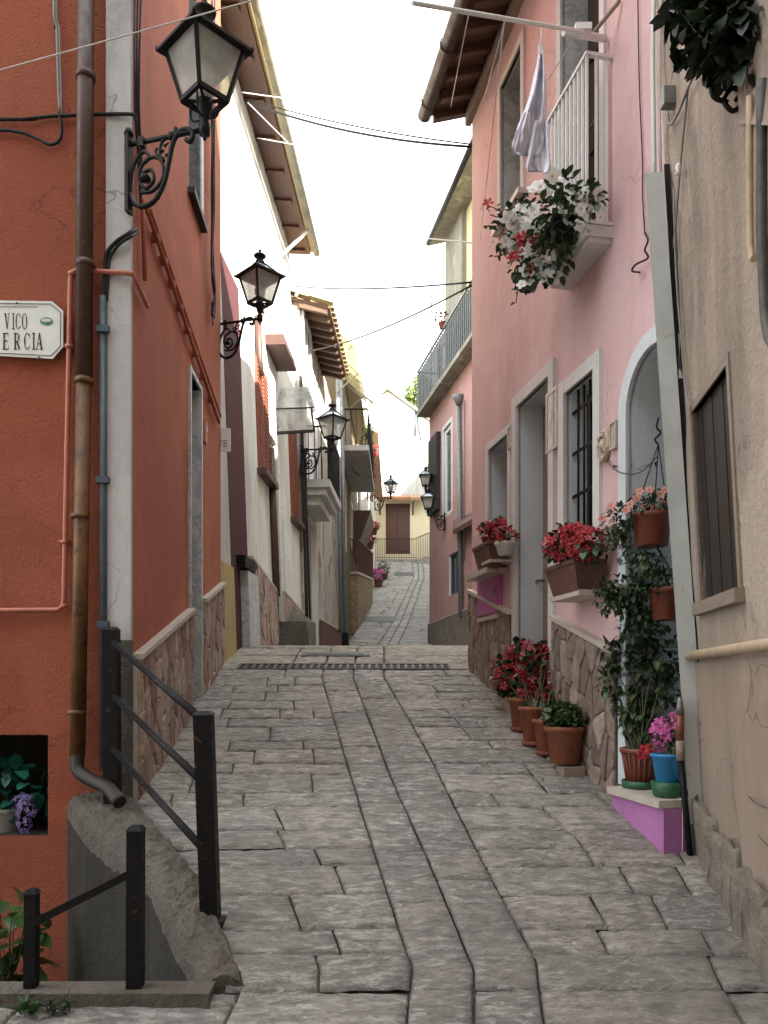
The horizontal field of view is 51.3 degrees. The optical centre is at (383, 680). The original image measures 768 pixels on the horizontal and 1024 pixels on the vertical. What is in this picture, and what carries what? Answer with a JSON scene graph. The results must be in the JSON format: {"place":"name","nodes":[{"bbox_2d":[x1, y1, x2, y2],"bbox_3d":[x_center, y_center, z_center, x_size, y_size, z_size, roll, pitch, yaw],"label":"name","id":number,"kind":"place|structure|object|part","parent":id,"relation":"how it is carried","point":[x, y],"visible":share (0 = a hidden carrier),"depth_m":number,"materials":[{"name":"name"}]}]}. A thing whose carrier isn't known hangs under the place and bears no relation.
{"place":"outdoors","nodes":[
{"label":"outdoors","id":0,"kind":"place"},
{"bbox_2d":[261,0,471,406],"label":"sky","id":1,"kind":"structure","parent":0,"point":[363,63],"materials":[{"name":"white"}]},
{"bbox_2d":[0,559,767,1023],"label":"street","id":2,"kind":"structure","parent":0,"point":[388,855],"depth_m":4.18,"materials":[{"name":"stone"}]},
{"bbox_2d":[5,989,48,1014],"bbox_3d":[-1.359,1.228,3.039,0.154,0.078,0.135,0,0,-37],"label":"weed","id":3,"kind":"object","parent":2,"relation":"on","point":[32,1009],"visible":0.98,"depth_m":3.03,"materials":[{"name":"green plant"}]},
{"bbox_2d":[32,988,77,1015],"bbox_3d":[-1.256,1.228,3.027,0.170,0.082,0.119,0,0,0],"label":"weed","id":4,"kind":"object","parent":2,"relation":"on","point":[53,1008],"visible":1,"depth_m":3.04,"materials":[{"name":"green plant"}]},
{"bbox_2d":[101,627,226,927],"bbox_3d":[-1.226,0.420,4.285,0.180,1.489,1.606,0,0,-36],"label":"railing","id":5,"kind":"object","parent":2,"relation":"on","point":[205,840],"visible":0.81,"depth_m":3.89,"materials":[{"name":"black metal"}]},
{"bbox_2d":[279,606,315,645],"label":"stone block","id":6,"kind":"structure","parent":2,"relation":"on","point":[298,628],"depth_m":12.20,"materials":[{"name":"stone"}]},
{"bbox_2d":[301,652,369,657],"bbox_3d":[-0.534,-0.281,8.898,0.750,0.078,0.220,0,0,0],"label":"manhole cover","id":7,"kind":"object","parent":2,"relation":"on","point":[339,654],"visible":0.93,"depth_m":8.85,"materials":[{"name":"metal"}]},
{"bbox_2d":[236,663,450,671],"bbox_3d":[-0.414,-0.134,8.300,2.214,0.093,0.220,0,0,0],"label":"drain","id":8,"kind":"object","parent":2,"relation":"on","point":[384,667],"visible":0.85,"depth_m":8.29,"materials":[{"name":"metal"}]},
{"bbox_2d":[221,664,468,669],"bbox_3d":[-0.319,-0.097,8.300,2.865,0.161,0.230,0,0,0],"label":"drain edge","id":9,"kind":"object","parent":2,"relation":"on","point":[453,666],"visible":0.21,"depth_m":8.29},
{"bbox_2d":[341,632,348,645],"bbox_3d":[-1.190,-0.940,21.500,0.520,1.180,0.507,0,0,0],"label":"bin","id":10,"kind":"object","parent":2,"relation":"on","point":[345,638],"visible":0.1,"depth_m":21.32,"materials":[{"name":"black metal"}]},
{"bbox_2d":[363,616,392,622],"bbox_3d":[-0.191,-2.076,27.250,1.000,0.283,0.900,0,0,0],"label":"manhole cover","id":11,"kind":"object","parent":2,"relation":"on","point":[379,619],"visible":0.89,"depth_m":27.14,"materials":[{"name":"metal"}]},
{"bbox_2d":[373,567,385,586],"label":"flower pot","id":12,"kind":"object","parent":2,"relation":"on","point":[378,581],"visible":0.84,"depth_m":33.35,"materials":[{"name":"ceramic"}]},
{"bbox_2d":[378,561,391,578],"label":"flower pot","id":13,"kind":"object","parent":2,"relation":"on","point":[383,566],"visible":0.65,"depth_m":35.41,"materials":[{"name":"ceramic"}]},
{"bbox_2d":[375,555,429,563],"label":"steps","id":14,"kind":"structure","parent":2,"relation":"on","point":[425,559],"depth_m":40.37,"materials":[{"name":"grey stone"}]},
{"bbox_2d":[375,532,429,559],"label":"railing","id":15,"kind":"object","parent":14,"relation":"on","point":[396,557],"visible":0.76,"depth_m":40.99,"materials":[{"name":"black metal"}]},
{"bbox_2d":[394,572,413,575],"bbox_3d":[0.924,-4.915,36.950,0.900,0.296,0.900,0,0,0],"label":"manhole cover","id":16,"kind":"object","parent":2,"relation":"on","point":[403,573],"visible":1,"depth_m":36.83,"materials":[{"name":"metal"}]},
{"bbox_2d":[489,636,539,731],"bbox_3d":[1.115,0.011,6.684,0.442,0.779,0.917,0,0,0],"label":"flower pot","id":17,"kind":"object","parent":2,"relation":"on","point":[501,676],"visible":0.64,"depth_m":6.68,"materials":[{"name":"ceramic"}]},
{"bbox_2d":[461,697,571,785],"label":"fallen leaves","id":18,"kind":"object","parent":2,"relation":"on","point":[499,753],"visible":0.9,"depth_m":5.78,"materials":[{"name":"red plant"}]},
{"bbox_2d":[512,637,550,745],"bbox_3d":[1.240,0.061,6.227,0.458,0.855,0.665,0,0,0],"label":"flower pot","id":19,"kind":"object","parent":2,"relation":"on","point":[530,682],"visible":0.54,"depth_m":6.21,"materials":[{"name":"ceramic"}]},
{"bbox_2d":[532,641,556,755],"bbox_3d":[1.328,0.118,6.010,0.402,0.850,0.659,0,0,14],"label":"flower pot","id":20,"kind":"object","parent":2,"relation":"on","point":[541,733],"visible":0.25,"depth_m":5.92,"materials":[{"name":"ceramic"}]},
{"bbox_2d":[556,765,584,776],"bbox_3d":[1.274,0.618,5.471,0.150,0.063,0.130,0,0,-11],"label":"brick","id":21,"kind":"object","parent":2,"relation":"on","point":[569,770],"visible":1,"depth_m":5.41,"materials":[{"name":"beige stone"}]},
{"bbox_2d":[539,697,589,763],"bbox_3d":[1.243,0.341,5.507,0.345,0.454,0.323,0,0,15],"label":"flower pot","id":22,"kind":"object","parent":21,"relation":"on","point":[564,730],"visible":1,"depth_m":5.43,"materials":[{"name":"ceramic"}]},
{"bbox_2d":[675,697,692,855],"bbox_3d":[1.631,0.575,4.330,0.106,0.967,0.046,0,0,0],"label":"pole","id":23,"kind":"object","parent":2,"relation":"on","point":[680,749],"visible":0.94,"depth_m":4.32,"materials":[{"name":"black metal"}]},
{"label":"ground","id":24,"kind":"structure","parent":0,"visible":0},
{"bbox_2d":[0,0,226,980],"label":"orange house","id":25,"kind":"structure","parent":24,"relation":"on","point":[110,488],"depth_m":5.00,"materials":[{"name":"paint"}]},
{"bbox_2d":[0,753,47,834],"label":"flower pot","id":26,"kind":"object","parent":25,"relation":"on","point":[11,809],"visible":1,"depth_m":5.10,"materials":[{"name":"green plastic"}]},
{"bbox_2d":[0,300,62,358],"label":"street sign","id":27,"kind":"object","parent":25,"relation":"attached to","point":[31,329],"visible":1,"depth_m":4.96,"materials":[{"name":"white ceramic"}]},
{"bbox_2d":[52,0,61,112],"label":"cable","id":28,"kind":"object","parent":25,"relation":"attached to","point":[58,50],"visible":1,"depth_m":4.97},
{"bbox_2d":[0,112,137,145],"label":"cable","id":29,"kind":"object","parent":25,"relation":"attached to","point":[59,116],"visible":0.99,"depth_m":4.97,"materials":[{"name":"black rubber"}]},
{"bbox_2d":[0,0,255,70],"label":"overhead cable","id":30,"kind":"object","parent":25,"relation":"attached to","point":[128,34],"visible":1,"depth_m":4.46,"materials":[{"name":"grey rubber"}]},
{"bbox_2d":[133,0,142,210],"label":"cable","id":31,"kind":"object","parent":25,"relation":"attached to","point":[136,57],"visible":0.74,"depth_m":5.03,"materials":[{"name":"black rubber"}]},
{"bbox_2d":[124,0,253,215],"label":"street lamp","id":32,"kind":"object","parent":25,"relation":"attached to","point":[207,52],"visible":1,"depth_m":4.84,"materials":[{"name":"metal"}]},
{"bbox_2d":[188,75,207,232],"bbox_3d":[-1.719,-5.045,7.026,0.240,1.910,0.652,0,0,-2],"label":"window","id":33,"kind":"structure","parent":25,"relation":"in","point":[198,206],"depth_m":7.25,"materials":[{"name":"white paint"}]},
{"bbox_2d":[203,420,207,444],"bbox_3d":[-1.657,-2.298,7.412,0.036,0.200,0.100,0,0,-2],"label":"doorbell","id":34,"kind":"object","parent":25,"relation":"attached to","point":[205,429],"visible":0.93,"depth_m":7.36,"materials":[{"name":"white plastic"}]},
{"bbox_2d":[210,0,215,324],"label":"cable","id":35,"kind":"object","parent":25,"relation":"attached to","point":[213,303],"visible":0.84,"depth_m":7.55,"materials":[{"name":"black rubber"}]},
{"bbox_2d":[221,428,230,451],"bbox_3d":[-1.692,-2.530,8.417,0.152,0.244,0.026,0,0,0],"label":"shop sign","id":36,"kind":"object","parent":25,"relation":"attached to","point":[225,439],"visible":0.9,"depth_m":8.41,"materials":[{"name":"white ceramic"}]},
{"bbox_2d":[220,249,285,358],"bbox_3d":[-1.393,-3.905,8.331,0.452,1.111,0.637,0,0,-45],"label":"street lamp","id":37,"kind":"object","parent":25,"relation":"attached to","point":[260,274],"visible":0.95,"depth_m":8.28,"materials":[{"name":"metal"}]},
{"bbox_2d":[221,0,319,662],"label":"cream house","id":38,"kind":"structure","parent":24,"relation":"on","point":[265,208],"depth_m":10.76,"materials":[{"name":"paint"}]},
{"bbox_2d":[242,92,292,144],"bbox_3d":[-1.512,-7.369,10.500,0.518,0.192,1.012,0,0,0],"label":"clothes line","id":39,"kind":"object","parent":38,"relation":"attached to","point":[265,120],"visible":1,"depth_m":10.40,"materials":[{"name":"white"}]},
{"bbox_2d":[270,441,278,627],"bbox_3d":[-1.687,-1.971,11.967,0.168,3.323,0.729,0,0,3],"label":"door","id":40,"kind":"structure","parent":38,"relation":"in","point":[271,445],"depth_m":12.22,"materials":[{"name":"brown wood"}]},
{"bbox_2d":[276,407,314,434],"bbox_3d":[-1.460,-4.273,12.630,0.795,0.935,0.540,0,0,0],"label":"glass canopy","id":41,"kind":"object","parent":38,"relation":"attached to","point":[297,431],"visible":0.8,"depth_m":12.37,"materials":[{"name":"clear glass"}]},
{"bbox_2d":[290,289,349,645],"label":"grey house","id":42,"kind":"structure","parent":24,"relation":"on","point":[321,487],"depth_m":16.19,"materials":[{"name":"paint"}]},
{"bbox_2d":[300,309,314,407],"bbox_3d":[-1.433,-6.017,15.020,0.117,1.440,1.100,0,0,3],"label":"window","id":43,"kind":"structure","parent":42,"relation":"in","point":[306,337],"depth_m":14.98,"materials":[{"name":"white paint"}]},
{"bbox_2d":[308,524,311,619],"bbox_3d":[-1.529,-1.826,15.768,0.088,2.633,1.260,0,0,3],"label":"door","id":44,"kind":"structure","parent":42,"relation":"in","point":[309,528],"depth_m":16.17,"materials":[{"name":"brown wood"}]},
{"bbox_2d":[307,403,312,478],"bbox_3d":[-1.535,-4.746,15.948,0.078,1.787,1.526,0,0,3],"label":"balcony door","id":45,"kind":"structure","parent":42,"relation":"in","point":[309,420],"depth_m":16.20,"materials":[{"name":"white paint"}]},
{"bbox_2d":[300,400,349,475],"bbox_3d":[-1.060,-4.317,14.275,0.755,1.317,0.536,0,0,38],"label":"street lamp","id":46,"kind":"object","parent":42,"relation":"attached to","point":[332,417],"visible":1,"depth_m":14.23,"materials":[{"name":"metal"}]},
{"bbox_2d":[324,346,373,636],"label":"ochre house","id":47,"kind":"structure","parent":24,"relation":"on","point":[359,524],"depth_m":25.20,"materials":[{"name":"paint"}]},
{"bbox_2d":[345,479,346,552],"bbox_3d":[-1.119,-4.700,22.500,0.050,2.000,1.300,0,0,1],"label":"window","id":48,"kind":"structure","parent":47,"relation":"in","point":[345,479],"depth_m":23.08,"materials":[{"name":"brown wood"}]},
{"bbox_2d":[350,500,352,547],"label":"window","id":49,"kind":"structure","parent":47,"relation":"in","point":[351,506],"depth_m":25.61,"materials":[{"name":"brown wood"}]},
{"bbox_2d":[336,334,372,413],"bbox_3d":[-0.784,-7.522,19.496,0.856,1.066,3.436,0,0,3],"label":"awning","id":50,"kind":"object","parent":47,"relation":"attached to","point":[353,381],"visible":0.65,"depth_m":19.48,"materials":[{"name":"beige fabric"}]},
{"bbox_2d":[358,418,374,456],"bbox_3d":[-0.566,-7.426,25.519,0.566,2.147,1.738,0,0,0],"label":"ivy","id":51,"kind":"object","parent":47,"relation":"attached to","point":[363,429],"visible":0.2,"depth_m":25.80,"materials":[{"name":"green plant"}]},
{"bbox_2d":[366,445,378,501],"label":"climbing roses","id":52,"kind":"object","parent":47,"relation":"attached to","point":[375,467],"visible":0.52,"depth_m":27.00,"materials":[{"name":"red plant"}]},
{"bbox_2d":[374,474,398,510],"bbox_3d":[0.075,-5.641,24.033,0.643,1.122,0.457,0,0,29],"label":"street lamp","id":53,"kind":"object","parent":47,"relation":"attached to","point":[390,481],"visible":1,"depth_m":23.98,"materials":[{"name":"metal"}]},
{"bbox_2d":[357,426,382,568],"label":"planted house","id":54,"kind":"structure","parent":24,"relation":"on","point":[366,504],"depth_m":34.90,"materials":[{"name":"beige paint"}]},
{"bbox_2d":[367,534,376,549],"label":"flower pot","id":55,"kind":"object","parent":54,"relation":"attached to","point":[370,544],"visible":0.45,"depth_m":29.75,"materials":[{"name":"ceramic"}]},
{"bbox_2d":[371,521,381,534],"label":"flower pot","id":56,"kind":"object","parent":54,"relation":"on","point":[375,528],"visible":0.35,"depth_m":30.48,"materials":[{"name":"ceramic"}]},
{"bbox_2d":[363,386,429,495],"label":"white house","id":57,"kind":"structure","parent":24,"relation":"on","point":[403,431],"depth_m":52.00,"materials":[{"name":"paint"}]},
{"bbox_2d":[375,465,429,559],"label":"yellow house","id":58,"kind":"structure","parent":24,"relation":"on","point":[403,516],"depth_m":42.00,"materials":[{"name":"paint"}]},
{"bbox_2d":[386,504,409,553],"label":"door","id":59,"kind":"structure","parent":58,"relation":"in","point":[397,515],"depth_m":42.04,"materials":[{"name":"brown wood"}]},
{"bbox_2d":[402,373,416,406],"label":"tree","id":60,"kind":"object","parent":24,"relation":"on","point":[410,397],"visible":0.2,"depth_m":61.68,"materials":[{"name":"green plant"}]},
{"bbox_2d":[417,138,471,644],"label":"salmon house","id":61,"kind":"structure","parent":24,"relation":"on","point":[444,388],"depth_m":20.27,"materials":[{"name":"paint"}]},
{"bbox_2d":[418,466,432,492],"bbox_3d":[1.290,-5.411,22.230,0.643,1.122,0.457,0,0,6],"label":"street lamp","id":62,"kind":"object","parent":61,"relation":"attached to","point":[425,473],"visible":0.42,"depth_m":22.16,"materials":[{"name":"metal"}]},
{"bbox_2d":[429,293,433,346],"bbox_3d":[1.321,-9.250,22.392,0.035,3.100,0.600,0,0,-13],"label":"aerial","id":63,"kind":"object","parent":61,"relation":"on","point":[431,317],"visible":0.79,"depth_m":22.38,"materials":[{"name":"white metal"}]},
{"bbox_2d":[420,487,444,530],"bbox_3d":[1.289,-4.515,21.029,0.643,1.122,0.457,0,0,6],"label":"street lamp","id":64,"kind":"object","parent":61,"relation":"attached to","point":[427,495],"visible":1,"depth_m":21.03,"materials":[{"name":"metal"}]},
{"bbox_2d":[434,310,448,329],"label":"flower pot","id":65,"kind":"object","parent":61,"relation":"on","point":[442,322],"visible":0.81,"depth_m":20.13,"materials":[{"name":"ceramic"}]},
{"bbox_2d":[442,416,452,518],"bbox_3d":[1.703,-5.550,21.012,0.110,2.457,1.006,0,0,-10],"label":"window","id":66,"kind":"structure","parent":61,"relation":"in","point":[448,427],"depth_m":21.30,"materials":[{"name":"white paint"}]},
{"bbox_2d":[451,552,457,594],"bbox_3d":[1.877,-2.732,20.414,0.065,1.060,1.064,0,0,-10],"label":"window","id":67,"kind":"structure","parent":61,"relation":"in","point":[454,558],"depth_m":20.73,"materials":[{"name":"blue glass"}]},
{"bbox_2d":[418,0,689,855],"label":"pink house","id":68,"kind":"structure","parent":24,"relation":"on","point":[584,339],"depth_m":5.89,"materials":[{"name":"paint"}]},
{"bbox_2d":[249,99,471,147],"bbox_3d":[-0.406,-6.435,9.201,3.306,1.954,0.022,0,0,37],"label":"overhead cable","id":69,"kind":"object","parent":68,"relation":"attached to","point":[468,145],"visible":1,"depth_m":9.05,"materials":[{"name":"black rubber"}]},
{"bbox_2d":[293,281,471,289],"bbox_3d":[-0.356,-5.567,11.250,0.017,2.984,6.619,0,0,-23],"label":"overhead cable","id":70,"kind":"object","parent":68,"relation":"attached to","point":[468,282],"visible":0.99,"depth_m":10.08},
{"bbox_2d":[310,284,471,350],"bbox_3d":[-0.213,-5.037,11.400,0.019,1.977,6.794,0,0,-19],"label":"overhead cable","id":71,"kind":"object","parent":68,"relation":"attached to","point":[458,292],"visible":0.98,"depth_m":10.12,"materials":[{"name":"black rubber"}]},
{"bbox_2d":[382,233,471,243],"bbox_3d":[0.579,-6.357,11.500,0.016,5.157,9.092,0,0,-8],"label":"overhead cable","id":72,"kind":"object","parent":68,"relation":"attached to","point":[431,238],"visible":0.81,"depth_m":10.80,"materials":[{"name":"black rubber"}]},
{"bbox_2d":[430,16,446,30],"bbox_3d":[0.914,-6.982,8.764,0.213,1.474,1.311,0,0,-27],"label":"aerial","id":73,"kind":"object","parent":68,"relation":"attached to","point":[444,24],"visible":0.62,"depth_m":9.29,"materials":[{"name":"white metal"}]},
{"bbox_2d":[465,515,506,581],"bbox_3d":[1.004,-1.235,7.387,0.353,0.554,0.790,0,0,-11],"label":"flower box","id":74,"kind":"object","parent":68,"relation":"attached to","point":[485,550],"visible":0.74,"depth_m":7.22,"materials":[{"name":"brown ceramic"}]},
{"bbox_2d":[477,566,502,622],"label":"wall","id":75,"kind":"structure","parent":68,"relation":"attached to","point":[490,589],"depth_m":7.46,"materials":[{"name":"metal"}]},
{"bbox_3d":[0.966,-0.821,7.547,0.018,0.395,0.574,0,0,-11],"label":"door","id":76,"kind":"part","parent":75,"relation":"part of","materials":[{"name":"purple paint"}]},
{"bbox_2d":[480,423,510,543],"bbox_3d":[1.143,-1.775,7.386,0.310,0.978,0.710,0,0,-11],"label":"window","id":77,"kind":"structure","parent":68,"relation":"in","point":[502,433],"depth_m":7.53,"materials":[{"name":"white paint"}]},
{"bbox_2d":[481,525,519,565],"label":"flower pot","id":78,"kind":"object","parent":68,"relation":"attached to","point":[504,544],"visible":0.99,"depth_m":6.77,"materials":[{"name":"white ceramic"}]},
{"bbox_2d":[491,27,525,237],"bbox_3d":[1.187,-4.778,7.050,0.270,1.391,0.692,0,0,-11],"label":"window","id":79,"kind":"structure","parent":68,"relation":"in","point":[519,48],"depth_m":7.01,"materials":[{"name":"grey wood"}]},
{"bbox_2d":[507,425,510,449],"bbox_3d":[1.111,-2.129,7.011,0.034,0.189,0.092,0,0,-11],"label":"wall plaque","id":80,"kind":"object","parent":68,"relation":"attached to","point":[508,437],"depth_m":7.03,"materials":[{"name":"beige stone"}]},
{"bbox_2d":[411,0,620,238],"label":"clothes line","id":81,"kind":"object","parent":68,"relation":"attached to","point":[581,30],"visible":0.79,"depth_m":4.96,"materials":[{"name":"white paint"}]},
{"bbox_2d":[512,44,550,173],"bbox_3d":[0.887,-3.436,4.829,0.242,0.831,0.191,0,0,0],"label":"laundry","id":82,"kind":"object","parent":81,"relation":"hanging from","point":[530,141],"visible":1,"depth_m":4.81,"materials":[{"name":"white fabric"}]},
{"bbox_2d":[535,407,547,639],"bbox_3d":[1.423,-1.104,6.588,0.110,2.472,0.766,0,0,-12],"label":"door","id":83,"kind":"structure","parent":68,"relation":"in","point":[545,457],"depth_m":6.85,"materials":[{"name":"grey wood"}]},
{"bbox_2d":[482,164,609,305],"bbox_3d":[0.978,-2.986,5.417,0.656,0.797,1.065,0,0,-19],"label":"flower box","id":84,"kind":"object","parent":68,"relation":"attached to","point":[542,253],"visible":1,"depth_m":5.30,"materials":[{"name":"plant"}]},
{"bbox_2d":[545,385,557,454],"bbox_3d":[1.286,-1.979,6.088,0.034,0.463,0.215,0,0,-11],"label":"wall plaque","id":85,"kind":"object","parent":68,"relation":"attached to","point":[554,389],"depth_m":6.05,"materials":[{"name":"ceramic"}]},
{"bbox_2d":[537,521,611,602],"bbox_3d":[1.250,-0.811,5.338,0.468,0.520,0.767,0,0,0],"label":"flower box","id":86,"kind":"object","parent":68,"relation":"attached to","point":[574,574],"visible":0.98,"depth_m":5.20,"materials":[{"name":"red plant"}]},
{"bbox_2d":[553,348,603,564],"bbox_3d":[1.461,-1.529,5.660,0.290,1.356,0.687,0,0,-11],"label":"window","id":87,"kind":"structure","parent":68,"relation":"in","point":[593,364],"depth_m":5.68,"materials":[{"name":"white paint"}]},
{"bbox_2d":[588,0,598,219],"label":"balcony door","id":88,"kind":"structure","parent":68,"relation":"in","point":[593,5],"depth_m":5.89,"materials":[{"name":"grey wood"}]},
{"bbox_2d":[596,429,609,462],"bbox_3d":[1.442,-1.538,5.247,0.072,0.220,0.147,0,0,0],"label":"wall ornament","id":89,"kind":"object","parent":68,"relation":"attached to","point":[602,439],"depth_m":5.22,"materials":[{"name":"stone"}]},
{"bbox_2d":[609,420,617,450],"bbox_3d":[1.472,-1.565,5.112,0.034,0.174,0.087,0,0,-11],"label":"wall plaque","id":90,"kind":"object","parent":68,"relation":"attached to","point":[613,435],"depth_m":5.10,"materials":[{"name":"stone"}]},
{"bbox_2d":[605,457,656,474],"bbox_3d":[1.509,-1.344,4.983,0.136,0.181,0.454,0,0,-29],"label":"vine","id":91,"kind":"object","parent":68,"relation":"attached to","point":[646,466],"visible":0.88,"depth_m":4.89,"materials":[{"name":"brown plant"}]},
{"bbox_2d":[595,417,669,565],"bbox_3d":[1.519,-1.132,4.818,0.492,0.891,0.328,0,0,15],"label":"hanging pot","id":92,"kind":"object","parent":68,"relation":"hanging from","point":[650,527],"visible":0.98,"depth_m":4.76,"materials":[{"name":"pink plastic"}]},
{"bbox_2d":[591,545,675,643],"bbox_3d":[1.528,-0.565,4.795,0.584,0.713,0.311,0,0,23],"label":"hanging pot","id":93,"kind":"object","parent":92,"relation":"hanging from","point":[659,597],"visible":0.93,"depth_m":4.75,"materials":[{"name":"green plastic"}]},
{"bbox_2d":[594,609,680,789],"bbox_3d":[1.598,0.106,4.960,0.637,1.091,0.458,0,0,35],"label":"flower pot","id":94,"kind":"object","parent":68,"relation":"on","point":[639,774],"visible":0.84,"depth_m":4.86,"materials":[{"name":"green plant"}]},
{"bbox_2d":[631,0,648,272],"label":"cable","id":95,"kind":"object","parent":68,"relation":"attached to","point":[645,252],"visible":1,"depth_m":4.77,"materials":[{"name":"black rubber"}]},
{"bbox_2d":[636,711,680,797],"bbox_3d":[1.615,0.406,4.577,0.330,0.491,0.368,0,0,0],"label":"flower pot","id":96,"kind":"object","parent":68,"relation":"on","point":[661,750],"visible":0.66,"depth_m":4.50,"materials":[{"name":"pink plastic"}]},
{"bbox_2d":[645,0,767,985],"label":"beige house","id":97,"kind":"structure","parent":24,"relation":"on","point":[722,246],"depth_m":3.76,"materials":[{"name":"paint"}]},
{"bbox_2d":[660,85,675,110],"bbox_3d":[1.512,-3.091,4.246,0.070,0.090,0.060,0,0,0],"label":"junction box","id":98,"kind":"object","parent":97,"relation":"attached to","point":[668,98],"visible":1,"depth_m":4.22,"materials":[{"name":"grey plastic"}]},
{"bbox_2d":[675,162,681,175],"bbox_3d":[1.505,-2.613,4.090,0.036,0.060,0.034,0,0,0],"label":"insulator","id":99,"kind":"object","parent":97,"relation":"attached to","point":[678,167],"visible":1,"depth_m":4.08,"materials":[{"name":"white ceramic"}]},
{"bbox_2d":[666,78,693,410],"bbox_3d":[1.530,-2.246,3.987,0.101,1.672,0.744,0,0,7],"label":"cable","id":100,"kind":"object","parent":97,"relation":"attached to","point":[686,93],"visible":0.85,"depth_m":4.25,"materials":[{"name":"black rubber"}]},
{"bbox_2d":[664,164,698,661],"bbox_3d":[1.671,-1.018,4.375,0.277,3.614,0.022,0,0,0],"label":"cable","id":101,"kind":"object","parent":97,"relation":"attached to","point":[667,177],"visible":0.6,"depth_m":4.37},
{"bbox_2d":[649,0,767,124],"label":"flower box","id":102,"kind":"object","parent":97,"relation":"attached to","point":[717,39],"visible":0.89,"depth_m":3.13,"materials":[{"name":"green wood"}]},
{"bbox_2d":[748,796,767,845],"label":"twig","id":103,"kind":"object","parent":97,"relation":"attached to","point":[755,802],"visible":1,"depth_m":3.30,"materials":[{"name":"brown plant"}]},
{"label":"pit floor","id":104,"kind":"structure","parent":0,"visible":0},
{"bbox_2d":[0,885,59,980],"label":"plant","id":105,"kind":"object","parent":104,"relation":"on","point":[9,959],"visible":0.54,"depth_m":4.62,"materials":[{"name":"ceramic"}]},
{"bbox_2d":[0,981,215,1008],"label":"kerb","id":106,"kind":"structure","parent":104,"relation":"on","point":[174,994],"depth_m":3.09,"materials":[{"name":"stone"}]},
{"bbox_2d":[23,825,146,989],"bbox_3d":[-1.185,0.925,3.160,0.506,0.704,0.102,0,0,0],"label":"railing","id":107,"kind":"object","parent":106,"relation":"on","point":[133,876],"visible":0.77,"depth_m":3.13,"materials":[{"name":"black metal"}]},
{"bbox_2d":[67,791,243,993],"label":"retaining wall","id":108,"kind":"structure","parent":104,"relation":"on","point":[186,939],"depth_m":4.31,"materials":[{"name":"concrete"}]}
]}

